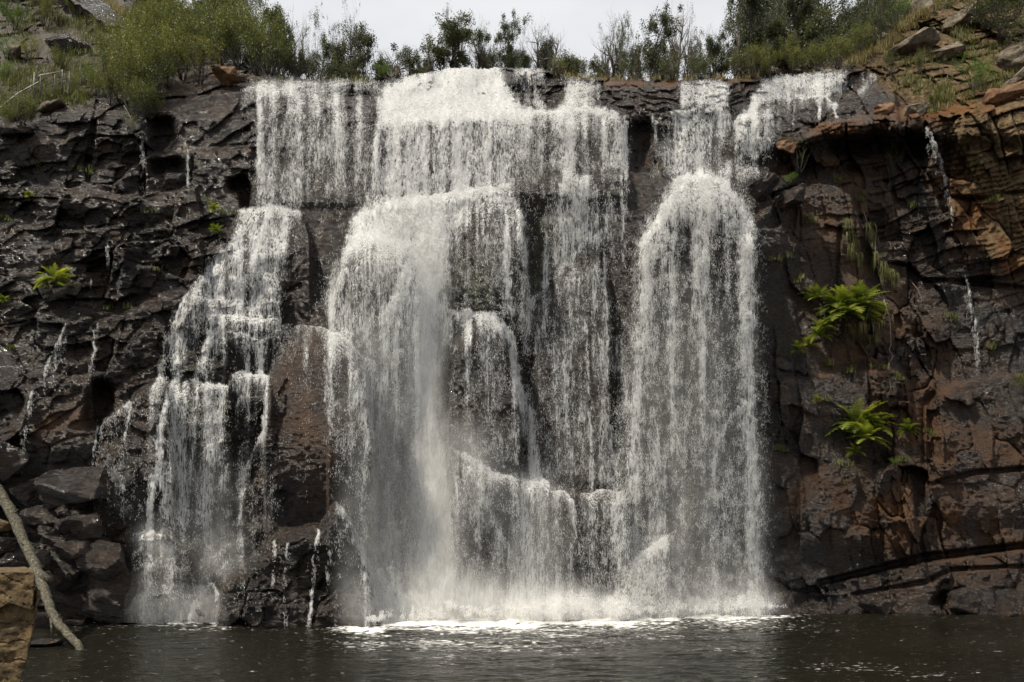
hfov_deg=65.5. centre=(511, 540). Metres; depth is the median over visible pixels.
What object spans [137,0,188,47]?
shrub
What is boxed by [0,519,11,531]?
boulder
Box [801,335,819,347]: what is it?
fern
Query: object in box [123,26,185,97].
shrub
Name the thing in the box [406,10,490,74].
gum tree
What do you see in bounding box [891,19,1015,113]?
green grass
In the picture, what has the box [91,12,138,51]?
shrub
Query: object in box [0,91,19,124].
shrub
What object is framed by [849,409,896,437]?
fern
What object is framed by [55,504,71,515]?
boulder
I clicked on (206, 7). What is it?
shrub
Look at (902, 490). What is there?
rock slab
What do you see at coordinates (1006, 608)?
boulder
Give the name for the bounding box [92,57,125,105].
shrub
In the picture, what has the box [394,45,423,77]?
gum tree
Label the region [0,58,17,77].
shrub
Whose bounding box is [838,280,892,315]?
fern
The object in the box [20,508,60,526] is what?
boulder
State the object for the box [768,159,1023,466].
wall plants
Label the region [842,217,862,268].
hanging grass
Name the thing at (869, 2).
gum tree
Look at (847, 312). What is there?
fern
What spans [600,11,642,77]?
tree
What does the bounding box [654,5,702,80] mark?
bare tree
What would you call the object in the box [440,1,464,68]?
gum tree
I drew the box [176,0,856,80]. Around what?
sky
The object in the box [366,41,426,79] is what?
bare tree
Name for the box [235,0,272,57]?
shrub
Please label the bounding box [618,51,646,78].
shrub
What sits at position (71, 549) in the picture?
boulder
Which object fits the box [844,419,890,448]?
fern
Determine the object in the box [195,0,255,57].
gum tree
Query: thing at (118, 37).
shrub
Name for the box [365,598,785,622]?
churned foam
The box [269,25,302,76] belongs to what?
shrub
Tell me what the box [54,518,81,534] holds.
boulder
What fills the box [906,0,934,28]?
rock slab
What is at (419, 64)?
gum tree
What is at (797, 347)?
fern
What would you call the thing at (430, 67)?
bare tree
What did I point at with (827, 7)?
gum tree
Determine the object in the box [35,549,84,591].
boulder
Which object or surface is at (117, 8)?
dry grass
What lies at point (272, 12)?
gum tree
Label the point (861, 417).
fern
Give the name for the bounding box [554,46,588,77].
gum tree
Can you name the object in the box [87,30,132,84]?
shrub
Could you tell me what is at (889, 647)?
pool water
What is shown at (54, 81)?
handrail
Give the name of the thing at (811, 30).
gum tree
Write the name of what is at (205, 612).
boulder
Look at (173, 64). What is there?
shrub
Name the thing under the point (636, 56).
gum tree
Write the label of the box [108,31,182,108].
shrub
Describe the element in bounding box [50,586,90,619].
boulder
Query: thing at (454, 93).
waterfall
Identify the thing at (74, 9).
shrub
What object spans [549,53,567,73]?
shrub
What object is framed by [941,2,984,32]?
rock slab
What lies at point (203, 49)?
shrub
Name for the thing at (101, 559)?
boulder
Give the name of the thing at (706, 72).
gum tree
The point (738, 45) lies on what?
bare tree
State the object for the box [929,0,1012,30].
shrub
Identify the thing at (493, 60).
gum tree
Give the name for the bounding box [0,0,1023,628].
cliff
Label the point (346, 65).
shrub
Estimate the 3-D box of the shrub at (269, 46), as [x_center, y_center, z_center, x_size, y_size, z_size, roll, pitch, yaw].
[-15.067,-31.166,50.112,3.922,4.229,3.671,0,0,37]
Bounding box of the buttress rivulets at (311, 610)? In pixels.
[270,344,332,627]
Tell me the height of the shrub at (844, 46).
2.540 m
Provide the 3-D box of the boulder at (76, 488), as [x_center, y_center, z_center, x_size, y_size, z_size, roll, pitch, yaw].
[-21.178,-2.499,39.192,2.754,2.246,3.584,0,0,10]
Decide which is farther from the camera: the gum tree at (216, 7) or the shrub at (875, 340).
the gum tree at (216, 7)
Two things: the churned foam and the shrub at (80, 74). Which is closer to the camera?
the churned foam
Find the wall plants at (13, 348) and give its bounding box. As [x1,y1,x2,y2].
[0,159,235,536]
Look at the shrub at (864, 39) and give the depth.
51.47 m
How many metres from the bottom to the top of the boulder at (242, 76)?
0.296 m
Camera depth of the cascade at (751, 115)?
47.61 m
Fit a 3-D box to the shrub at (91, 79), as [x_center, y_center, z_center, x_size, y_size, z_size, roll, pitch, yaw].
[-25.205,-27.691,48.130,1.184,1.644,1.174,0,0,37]
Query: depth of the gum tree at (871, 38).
54.32 m
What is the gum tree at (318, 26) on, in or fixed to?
on the cliff
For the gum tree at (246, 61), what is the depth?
61.44 m
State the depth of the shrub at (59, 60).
51.53 m
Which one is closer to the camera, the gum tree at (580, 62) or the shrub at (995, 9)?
the shrub at (995, 9)
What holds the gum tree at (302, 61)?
on the cliff
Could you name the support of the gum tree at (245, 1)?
on the cliff
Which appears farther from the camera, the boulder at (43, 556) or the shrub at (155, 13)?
the shrub at (155, 13)
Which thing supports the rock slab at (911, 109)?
on the cliff
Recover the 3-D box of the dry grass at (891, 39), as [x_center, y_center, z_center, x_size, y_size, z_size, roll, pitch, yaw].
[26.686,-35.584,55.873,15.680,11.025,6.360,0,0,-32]
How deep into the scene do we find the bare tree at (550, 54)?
55.82 m
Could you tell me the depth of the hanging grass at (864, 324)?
46.07 m
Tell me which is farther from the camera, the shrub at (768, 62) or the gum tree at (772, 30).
the gum tree at (772, 30)
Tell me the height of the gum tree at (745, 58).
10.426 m
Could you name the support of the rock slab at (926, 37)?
on the cliff
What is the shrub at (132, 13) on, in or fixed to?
on the cliff
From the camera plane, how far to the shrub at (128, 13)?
56.34 m
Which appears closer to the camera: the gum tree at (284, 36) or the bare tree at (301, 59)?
the bare tree at (301, 59)
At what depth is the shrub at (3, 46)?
53.00 m
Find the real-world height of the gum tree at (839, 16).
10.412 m
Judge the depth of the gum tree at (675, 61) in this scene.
59.74 m
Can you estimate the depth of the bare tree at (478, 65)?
57.93 m
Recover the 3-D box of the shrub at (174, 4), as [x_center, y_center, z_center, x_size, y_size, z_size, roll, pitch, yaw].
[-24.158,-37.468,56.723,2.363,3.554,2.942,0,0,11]
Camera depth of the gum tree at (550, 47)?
56.60 m
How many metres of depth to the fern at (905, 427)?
45.52 m
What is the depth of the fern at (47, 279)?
42.83 m
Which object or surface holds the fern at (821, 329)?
attached to the cliff
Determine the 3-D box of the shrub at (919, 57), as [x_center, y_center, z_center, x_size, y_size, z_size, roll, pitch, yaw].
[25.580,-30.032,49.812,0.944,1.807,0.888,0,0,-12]
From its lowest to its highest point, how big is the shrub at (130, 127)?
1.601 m
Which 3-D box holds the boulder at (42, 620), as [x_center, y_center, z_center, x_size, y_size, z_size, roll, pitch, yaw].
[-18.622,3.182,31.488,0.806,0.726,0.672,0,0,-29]
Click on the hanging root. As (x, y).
(890, 337)
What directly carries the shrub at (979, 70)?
on the cliff
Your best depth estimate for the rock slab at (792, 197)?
44.96 m
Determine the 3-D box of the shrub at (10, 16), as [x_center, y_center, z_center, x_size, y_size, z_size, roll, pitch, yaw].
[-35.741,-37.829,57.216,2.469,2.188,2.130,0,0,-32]
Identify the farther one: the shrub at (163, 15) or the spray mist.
the shrub at (163, 15)
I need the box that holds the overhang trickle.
[925,127,979,376]
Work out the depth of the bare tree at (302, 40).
60.30 m
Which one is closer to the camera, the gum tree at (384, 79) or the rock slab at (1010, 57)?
the rock slab at (1010, 57)
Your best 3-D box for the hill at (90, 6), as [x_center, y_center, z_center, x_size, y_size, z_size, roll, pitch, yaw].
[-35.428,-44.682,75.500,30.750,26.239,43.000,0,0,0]
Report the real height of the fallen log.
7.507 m
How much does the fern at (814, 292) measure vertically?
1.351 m
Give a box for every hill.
[71,0,267,73]
[737,0,915,77]
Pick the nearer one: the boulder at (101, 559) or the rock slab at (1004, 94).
the boulder at (101, 559)
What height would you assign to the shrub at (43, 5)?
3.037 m
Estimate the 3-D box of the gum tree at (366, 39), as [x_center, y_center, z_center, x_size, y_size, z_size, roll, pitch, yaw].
[-11.319,-34.002,56.874,5.285,7.781,5.495,0,0,16]
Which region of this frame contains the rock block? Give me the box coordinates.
[0,567,39,681]
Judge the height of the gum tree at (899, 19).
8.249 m
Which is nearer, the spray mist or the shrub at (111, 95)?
the spray mist
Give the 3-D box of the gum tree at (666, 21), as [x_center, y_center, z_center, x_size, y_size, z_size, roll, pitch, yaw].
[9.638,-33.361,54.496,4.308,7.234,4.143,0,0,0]
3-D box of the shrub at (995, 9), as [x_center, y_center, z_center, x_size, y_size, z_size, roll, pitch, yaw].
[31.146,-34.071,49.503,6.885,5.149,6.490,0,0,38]
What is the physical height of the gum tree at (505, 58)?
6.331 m
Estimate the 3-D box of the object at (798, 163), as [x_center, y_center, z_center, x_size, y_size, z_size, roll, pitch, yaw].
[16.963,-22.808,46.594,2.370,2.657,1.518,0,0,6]
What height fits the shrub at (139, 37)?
4.106 m
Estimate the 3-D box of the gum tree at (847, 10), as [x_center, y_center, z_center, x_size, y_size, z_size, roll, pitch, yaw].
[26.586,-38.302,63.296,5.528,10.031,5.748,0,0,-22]
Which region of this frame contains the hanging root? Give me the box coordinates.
[884,300,892,394]
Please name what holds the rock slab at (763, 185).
on the cliff
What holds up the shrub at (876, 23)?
on the cliff
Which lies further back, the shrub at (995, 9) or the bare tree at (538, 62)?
the bare tree at (538, 62)
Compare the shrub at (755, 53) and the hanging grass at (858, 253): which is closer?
the hanging grass at (858, 253)
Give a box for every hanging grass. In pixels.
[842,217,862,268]
[845,320,885,333]
[862,221,899,289]
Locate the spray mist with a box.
[386,375,557,616]
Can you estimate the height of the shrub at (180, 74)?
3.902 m
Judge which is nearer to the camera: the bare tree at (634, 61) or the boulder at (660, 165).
the boulder at (660, 165)
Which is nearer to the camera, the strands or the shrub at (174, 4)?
the strands
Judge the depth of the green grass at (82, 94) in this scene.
47.76 m
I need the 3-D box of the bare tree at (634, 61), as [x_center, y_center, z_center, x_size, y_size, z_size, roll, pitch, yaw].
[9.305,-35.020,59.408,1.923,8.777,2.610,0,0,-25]
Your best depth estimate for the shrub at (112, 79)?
47.06 m
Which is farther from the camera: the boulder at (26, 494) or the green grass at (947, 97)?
the green grass at (947, 97)
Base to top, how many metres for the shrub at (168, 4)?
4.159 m
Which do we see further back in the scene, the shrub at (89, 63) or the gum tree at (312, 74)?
the gum tree at (312, 74)
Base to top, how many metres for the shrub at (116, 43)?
3.821 m
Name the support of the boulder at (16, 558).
on the cliff
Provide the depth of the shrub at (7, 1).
60.85 m
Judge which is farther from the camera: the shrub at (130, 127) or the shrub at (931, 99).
the shrub at (931, 99)
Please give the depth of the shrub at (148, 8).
57.34 m
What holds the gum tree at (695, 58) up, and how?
on the cliff
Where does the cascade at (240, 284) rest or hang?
on the cliff
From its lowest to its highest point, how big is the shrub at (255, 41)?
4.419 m
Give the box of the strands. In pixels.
[520,171,631,620]
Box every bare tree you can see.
[273,6,329,78]
[296,12,312,75]
[325,14,344,79]
[342,0,361,75]
[349,29,380,81]
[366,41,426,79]
[423,32,434,72]
[464,16,498,68]
[467,17,489,69]
[469,17,491,68]
[520,13,550,69]
[533,17,571,73]
[581,15,645,78]
[594,20,618,77]
[625,41,644,78]
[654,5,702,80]
[661,3,683,72]
[675,7,697,78]
[691,7,731,79]
[727,14,747,78]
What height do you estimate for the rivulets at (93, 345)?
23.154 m
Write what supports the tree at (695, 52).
on the cliff
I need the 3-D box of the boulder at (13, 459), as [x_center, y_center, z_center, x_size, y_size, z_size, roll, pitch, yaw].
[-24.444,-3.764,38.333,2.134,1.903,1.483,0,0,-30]
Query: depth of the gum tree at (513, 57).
57.63 m
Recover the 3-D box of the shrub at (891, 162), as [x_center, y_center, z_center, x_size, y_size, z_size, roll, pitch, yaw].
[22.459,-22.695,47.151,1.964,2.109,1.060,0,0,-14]
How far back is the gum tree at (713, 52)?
54.75 m
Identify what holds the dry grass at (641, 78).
on the cliff
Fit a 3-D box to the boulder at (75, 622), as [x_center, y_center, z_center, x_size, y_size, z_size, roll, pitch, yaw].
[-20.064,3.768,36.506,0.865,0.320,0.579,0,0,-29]
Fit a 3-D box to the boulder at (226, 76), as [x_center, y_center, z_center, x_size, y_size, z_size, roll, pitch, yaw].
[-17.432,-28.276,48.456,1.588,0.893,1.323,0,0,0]
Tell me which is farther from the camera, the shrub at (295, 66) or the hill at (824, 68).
the hill at (824, 68)
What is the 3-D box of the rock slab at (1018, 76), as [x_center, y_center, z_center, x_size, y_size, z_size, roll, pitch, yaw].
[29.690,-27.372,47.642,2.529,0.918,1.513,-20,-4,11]
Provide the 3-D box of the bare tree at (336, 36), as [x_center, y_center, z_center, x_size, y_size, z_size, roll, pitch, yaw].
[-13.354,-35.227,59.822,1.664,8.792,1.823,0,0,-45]
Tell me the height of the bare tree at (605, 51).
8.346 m
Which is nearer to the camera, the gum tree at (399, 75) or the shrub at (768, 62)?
the shrub at (768, 62)
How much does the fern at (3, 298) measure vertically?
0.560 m
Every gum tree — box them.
[126,0,188,23]
[152,0,191,39]
[176,0,246,55]
[187,1,261,70]
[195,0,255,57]
[236,0,283,71]
[250,1,295,75]
[257,10,295,73]
[297,46,308,77]
[302,2,344,78]
[303,55,319,78]
[319,18,398,80]
[330,40,346,79]
[369,53,397,79]
[369,58,403,81]
[371,50,394,81]
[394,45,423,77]
[405,58,428,76]
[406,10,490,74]
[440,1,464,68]
[449,48,473,67]
[475,43,490,68]
[478,21,505,68]
[492,8,530,68]
[503,49,518,68]
[512,46,533,69]
[533,32,554,71]
[553,51,587,77]
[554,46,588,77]
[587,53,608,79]
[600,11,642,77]
[620,0,683,79]
[628,41,642,77]
[642,46,681,80]
[667,40,681,80]
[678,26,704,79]
[680,44,700,79]
[695,58,711,80]
[704,31,736,77]
[722,0,769,76]
[725,0,805,78]
[731,0,767,76]
[731,0,819,78]
[745,0,802,76]
[756,15,810,77]
[757,0,852,75]
[774,33,844,74]
[787,0,865,48]
[810,0,894,58]
[827,2,866,46]
[834,0,875,28]
[834,22,885,60]
[842,0,908,36]
[862,0,909,32]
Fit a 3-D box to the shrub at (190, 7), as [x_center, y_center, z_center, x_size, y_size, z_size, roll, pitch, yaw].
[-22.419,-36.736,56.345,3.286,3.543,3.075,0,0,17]
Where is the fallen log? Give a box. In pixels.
[0,484,83,649]
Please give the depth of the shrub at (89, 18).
55.29 m
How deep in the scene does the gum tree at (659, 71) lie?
56.74 m
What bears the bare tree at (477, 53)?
on the cliff
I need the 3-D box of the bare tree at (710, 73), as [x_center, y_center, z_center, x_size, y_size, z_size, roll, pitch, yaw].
[14.553,-34.258,57.943,3.097,7.870,3.392,0,0,29]
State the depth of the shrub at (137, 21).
50.72 m
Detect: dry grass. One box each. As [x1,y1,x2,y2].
[100,0,191,51]
[274,70,371,83]
[553,66,759,82]
[843,0,961,66]
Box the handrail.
[0,69,69,123]
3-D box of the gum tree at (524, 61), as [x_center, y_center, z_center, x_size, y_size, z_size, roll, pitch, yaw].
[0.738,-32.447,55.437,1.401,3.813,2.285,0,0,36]
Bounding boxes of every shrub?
[0,0,12,15]
[0,1,33,29]
[0,31,28,60]
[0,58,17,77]
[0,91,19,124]
[1,82,37,124]
[11,30,46,63]
[17,97,41,121]
[26,0,62,29]
[47,40,72,70]
[63,0,92,18]
[64,71,85,87]
[71,60,97,82]
[73,53,105,80]
[84,0,113,42]
[84,67,103,95]
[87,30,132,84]
[89,17,124,70]
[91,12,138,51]
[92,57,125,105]
[93,43,148,102]
[99,12,151,60]
[104,22,170,86]
[105,44,158,112]
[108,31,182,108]
[110,64,157,120]
[116,7,170,64]
[119,3,138,32]
[119,15,176,84]
[119,107,139,133]
[120,0,162,41]
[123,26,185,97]
[130,0,162,22]
[130,4,185,69]
[130,79,166,119]
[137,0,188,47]
[141,25,185,89]
[151,0,197,53]
[153,0,197,53]
[159,11,206,80]
[160,0,184,17]
[167,1,218,61]
[169,0,214,39]
[176,18,226,84]
[191,0,233,48]
[197,0,242,65]
[210,0,255,50]
[210,0,263,69]
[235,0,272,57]
[235,1,280,74]
[237,0,297,76]
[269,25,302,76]
[271,39,311,77]
[307,49,343,78]
[332,47,362,78]
[370,59,394,78]
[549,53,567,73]
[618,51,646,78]
[656,47,683,79]
[685,46,720,77]
[723,46,744,74]
[729,37,771,78]
[757,36,785,76]
[779,39,812,73]
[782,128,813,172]
[784,172,797,182]
[804,35,831,71]
[814,29,856,70]
[847,9,873,53]
[852,0,907,43]
[852,331,880,357]
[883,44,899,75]
[883,143,902,174]
[888,456,900,465]
[889,0,914,19]
[914,47,928,74]
[925,85,944,109]
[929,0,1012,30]
[952,45,1000,91]
[962,0,1023,43]
[988,2,1023,48]
[1009,370,1023,394]
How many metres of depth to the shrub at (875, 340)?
45.44 m
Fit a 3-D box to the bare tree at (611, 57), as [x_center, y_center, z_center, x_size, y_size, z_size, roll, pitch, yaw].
[7.014,-34.381,57.163,5.380,8.455,3.964,0,0,-30]
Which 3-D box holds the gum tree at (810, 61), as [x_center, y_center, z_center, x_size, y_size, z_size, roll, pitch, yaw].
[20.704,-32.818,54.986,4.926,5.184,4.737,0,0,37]
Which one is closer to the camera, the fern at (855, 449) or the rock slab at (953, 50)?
the fern at (855, 449)
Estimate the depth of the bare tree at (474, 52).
59.94 m
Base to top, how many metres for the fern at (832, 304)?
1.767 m
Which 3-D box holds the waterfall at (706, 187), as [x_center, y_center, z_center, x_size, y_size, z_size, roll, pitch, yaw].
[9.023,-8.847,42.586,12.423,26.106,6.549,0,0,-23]
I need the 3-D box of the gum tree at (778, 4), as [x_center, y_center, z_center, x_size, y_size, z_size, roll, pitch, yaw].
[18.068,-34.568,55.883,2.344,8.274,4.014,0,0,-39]
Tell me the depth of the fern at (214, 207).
44.52 m
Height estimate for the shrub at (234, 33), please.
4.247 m
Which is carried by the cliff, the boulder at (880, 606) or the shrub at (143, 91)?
the shrub at (143, 91)
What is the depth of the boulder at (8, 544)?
36.62 m
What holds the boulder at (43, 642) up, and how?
in the pool water
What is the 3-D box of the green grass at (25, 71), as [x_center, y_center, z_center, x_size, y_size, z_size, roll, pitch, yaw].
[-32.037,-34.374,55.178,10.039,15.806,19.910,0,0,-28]
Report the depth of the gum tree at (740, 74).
61.12 m
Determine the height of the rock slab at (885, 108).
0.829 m
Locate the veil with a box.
[238,75,386,361]
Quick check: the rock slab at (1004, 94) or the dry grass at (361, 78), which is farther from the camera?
the dry grass at (361, 78)
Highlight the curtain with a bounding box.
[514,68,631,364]
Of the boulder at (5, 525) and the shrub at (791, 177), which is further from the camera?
the shrub at (791, 177)
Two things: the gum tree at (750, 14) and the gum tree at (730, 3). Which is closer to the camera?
the gum tree at (750, 14)
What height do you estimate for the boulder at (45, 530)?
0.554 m
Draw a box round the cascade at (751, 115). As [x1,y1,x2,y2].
[649,70,876,204]
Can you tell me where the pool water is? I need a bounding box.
[21,613,1023,681]
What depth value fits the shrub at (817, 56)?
50.24 m
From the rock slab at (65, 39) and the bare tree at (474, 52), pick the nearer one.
the rock slab at (65, 39)
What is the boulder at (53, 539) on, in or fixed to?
on the boulder at (71, 549)
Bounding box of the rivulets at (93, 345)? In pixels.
[20,121,190,507]
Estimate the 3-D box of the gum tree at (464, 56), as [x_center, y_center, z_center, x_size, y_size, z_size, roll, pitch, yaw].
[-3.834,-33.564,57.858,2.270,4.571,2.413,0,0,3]
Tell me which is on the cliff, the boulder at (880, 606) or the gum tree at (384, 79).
the gum tree at (384, 79)
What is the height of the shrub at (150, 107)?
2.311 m
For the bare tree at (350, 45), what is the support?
on the cliff
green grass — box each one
[0,1,124,99]
[0,79,103,118]
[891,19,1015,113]
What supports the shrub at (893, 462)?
attached to the cliff
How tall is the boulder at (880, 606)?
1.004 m
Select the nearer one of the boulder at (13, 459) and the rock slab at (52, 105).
the boulder at (13, 459)
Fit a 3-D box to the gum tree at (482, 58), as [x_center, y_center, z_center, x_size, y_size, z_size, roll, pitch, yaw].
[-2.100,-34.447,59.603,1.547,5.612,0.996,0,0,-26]
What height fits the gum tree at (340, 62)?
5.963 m
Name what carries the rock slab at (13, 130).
on the cliff
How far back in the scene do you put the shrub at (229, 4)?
54.20 m
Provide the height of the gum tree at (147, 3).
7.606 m
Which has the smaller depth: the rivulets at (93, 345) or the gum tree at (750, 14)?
the rivulets at (93, 345)
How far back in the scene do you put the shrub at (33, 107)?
45.51 m
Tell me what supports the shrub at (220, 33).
on the cliff
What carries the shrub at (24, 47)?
on the cliff
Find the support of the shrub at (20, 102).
on the cliff
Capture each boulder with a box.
[0,441,29,480]
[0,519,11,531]
[0,537,19,552]
[0,549,29,567]
[9,477,42,506]
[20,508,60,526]
[24,524,39,540]
[30,638,65,645]
[34,467,110,510]
[34,612,49,628]
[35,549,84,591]
[36,548,50,571]
[38,525,54,535]
[41,534,64,544]
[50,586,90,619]
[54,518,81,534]
[54,540,88,560]
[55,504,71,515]
[64,619,84,625]
[70,512,102,539]
[75,539,127,580]
[81,571,144,623]
[194,601,218,621]
[211,65,239,85]
[238,73,247,79]
[658,160,663,171]
[858,598,896,614]
[947,587,981,614]
[994,600,1020,615]
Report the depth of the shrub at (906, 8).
55.09 m
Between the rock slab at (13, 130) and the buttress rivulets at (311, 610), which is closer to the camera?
the buttress rivulets at (311, 610)
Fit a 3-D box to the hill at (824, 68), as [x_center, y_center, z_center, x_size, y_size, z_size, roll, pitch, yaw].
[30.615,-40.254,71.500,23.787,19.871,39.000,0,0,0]
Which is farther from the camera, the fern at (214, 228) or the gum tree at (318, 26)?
the gum tree at (318, 26)
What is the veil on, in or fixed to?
on the cliff
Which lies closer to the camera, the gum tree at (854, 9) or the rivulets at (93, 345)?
the rivulets at (93, 345)
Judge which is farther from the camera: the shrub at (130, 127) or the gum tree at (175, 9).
the gum tree at (175, 9)
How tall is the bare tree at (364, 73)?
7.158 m
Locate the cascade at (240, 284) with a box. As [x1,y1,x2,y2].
[98,201,320,623]
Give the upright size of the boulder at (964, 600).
1.551 m
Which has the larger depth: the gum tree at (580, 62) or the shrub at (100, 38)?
the gum tree at (580, 62)
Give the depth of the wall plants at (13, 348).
44.29 m
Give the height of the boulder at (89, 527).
1.313 m
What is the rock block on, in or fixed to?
on the near water
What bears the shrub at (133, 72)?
on the cliff
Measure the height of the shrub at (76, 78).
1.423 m
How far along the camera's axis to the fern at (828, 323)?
45.50 m
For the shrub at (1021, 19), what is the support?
on the cliff
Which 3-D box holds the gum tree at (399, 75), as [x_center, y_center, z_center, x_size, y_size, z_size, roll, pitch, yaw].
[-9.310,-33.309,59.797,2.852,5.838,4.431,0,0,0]
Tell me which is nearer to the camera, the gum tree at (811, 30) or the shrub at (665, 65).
the shrub at (665, 65)
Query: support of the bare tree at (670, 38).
on the cliff
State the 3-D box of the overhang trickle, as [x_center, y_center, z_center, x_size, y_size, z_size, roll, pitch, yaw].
[25.532,-16.280,46.083,3.171,15.584,1.383,0,0,0]
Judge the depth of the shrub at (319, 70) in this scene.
50.00 m
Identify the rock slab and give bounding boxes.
[0,124,33,135]
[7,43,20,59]
[37,98,65,111]
[44,31,92,55]
[744,172,779,199]
[775,139,796,154]
[776,183,805,209]
[874,102,894,114]
[888,27,940,54]
[899,486,910,494]
[902,102,928,115]
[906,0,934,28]
[925,41,966,60]
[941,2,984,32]
[982,81,1023,105]
[995,41,1023,71]
[1001,67,1023,86]
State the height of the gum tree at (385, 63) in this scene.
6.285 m
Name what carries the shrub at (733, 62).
on the cliff
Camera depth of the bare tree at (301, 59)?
54.73 m
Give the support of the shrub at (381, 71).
on the cliff
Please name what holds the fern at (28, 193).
attached to the cliff
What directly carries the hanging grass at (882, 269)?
hanging from the cliff
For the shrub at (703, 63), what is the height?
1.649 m
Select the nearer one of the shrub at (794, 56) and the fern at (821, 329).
the fern at (821, 329)
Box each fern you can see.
[0,293,9,303]
[24,189,35,197]
[33,263,74,288]
[208,223,223,232]
[209,202,220,213]
[790,340,807,354]
[798,281,836,303]
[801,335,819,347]
[809,319,836,341]
[812,290,860,320]
[815,280,887,329]
[823,317,838,330]
[826,397,889,434]
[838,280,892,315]
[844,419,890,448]
[847,442,865,457]
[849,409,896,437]
[895,416,920,435]
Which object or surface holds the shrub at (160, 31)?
on the cliff
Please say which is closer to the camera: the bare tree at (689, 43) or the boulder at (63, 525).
the boulder at (63, 525)
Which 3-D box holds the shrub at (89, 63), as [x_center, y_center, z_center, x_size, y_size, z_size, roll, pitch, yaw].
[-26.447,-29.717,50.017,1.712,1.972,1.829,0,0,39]
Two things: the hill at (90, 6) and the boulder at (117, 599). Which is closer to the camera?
the boulder at (117, 599)
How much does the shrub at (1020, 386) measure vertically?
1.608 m
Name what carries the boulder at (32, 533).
on the cliff
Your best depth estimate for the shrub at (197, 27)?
52.15 m

